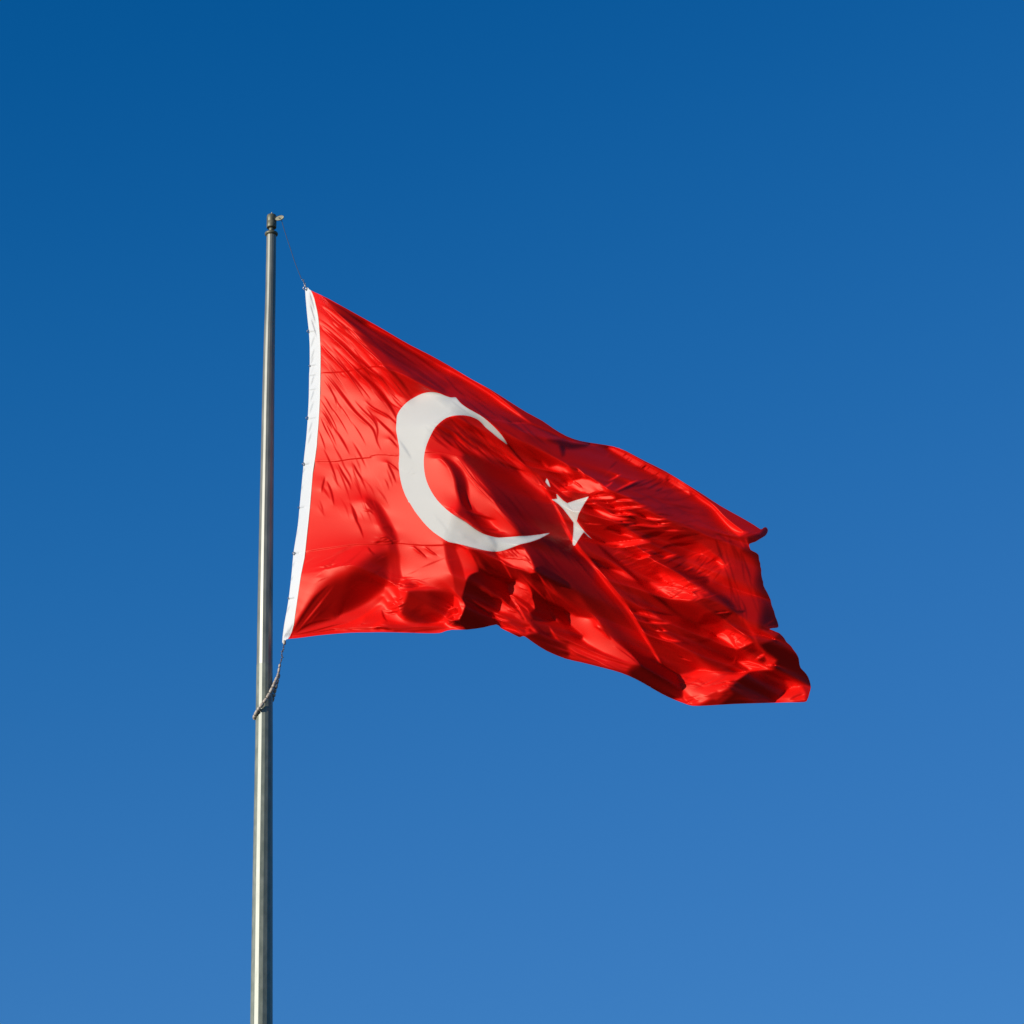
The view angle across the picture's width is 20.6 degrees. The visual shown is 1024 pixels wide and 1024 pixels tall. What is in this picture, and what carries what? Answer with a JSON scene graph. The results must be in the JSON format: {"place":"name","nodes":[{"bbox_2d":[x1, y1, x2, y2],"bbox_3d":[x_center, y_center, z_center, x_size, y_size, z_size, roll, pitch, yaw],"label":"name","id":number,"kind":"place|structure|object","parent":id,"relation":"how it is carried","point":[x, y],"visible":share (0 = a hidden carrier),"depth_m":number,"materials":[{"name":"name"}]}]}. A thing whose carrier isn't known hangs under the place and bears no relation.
{"place":"outdoors","nodes":[
{"label":"outdoors","id":0,"kind":"place"},
{"bbox_2d":[0,0,1023,1023],"label":"sky","id":1,"kind":"structure","parent":0,"point":[767,256],"materials":[{"name":"blue"}]},
{"label":"ground","id":2,"kind":"structure","parent":0,"visible":0},
{"bbox_2d":[250,212,283,1023],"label":"flagpole","id":3,"kind":"object","parent":2,"relation":"on","point":[261,1007],"visible":1,"depth_m":33.55,"materials":[{"name":"metal"}]},
{"bbox_2d":[252,640,285,719],"bbox_3d":[-2.933,2.007,33.693,0.360,0.982,0.292,-19,-28,37],"label":"bead retainer loop","id":4,"kind":"object","parent":3,"relation":"hanging from","point":[273,688],"visible":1,"depth_m":33.59,"materials":[{"name":"grey fabric"}]},
{"bbox_2d":[281,220,306,289],"bbox_3d":[-2.779,-3.268,35.599,0.053,1.243,0.591,15,-27,-35],"label":"halyard","id":5,"kind":"object","parent":3,"relation":"attached to","point":[294,261],"visible":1,"depth_m":35.45,"materials":[{"name":"grey fabric"}]},
{"bbox_2d":[282,288,810,705],"bbox_3d":[0.403,-0.307,34.330,6.375,5.419,0.988,0,-22,-4],"label":"flag","id":6,"kind":"object","parent":5,"relation":"hanging from","point":[438,496],"visible":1,"depth_m":33.99,"materials":[{"name":"red fabric"}]}
]}

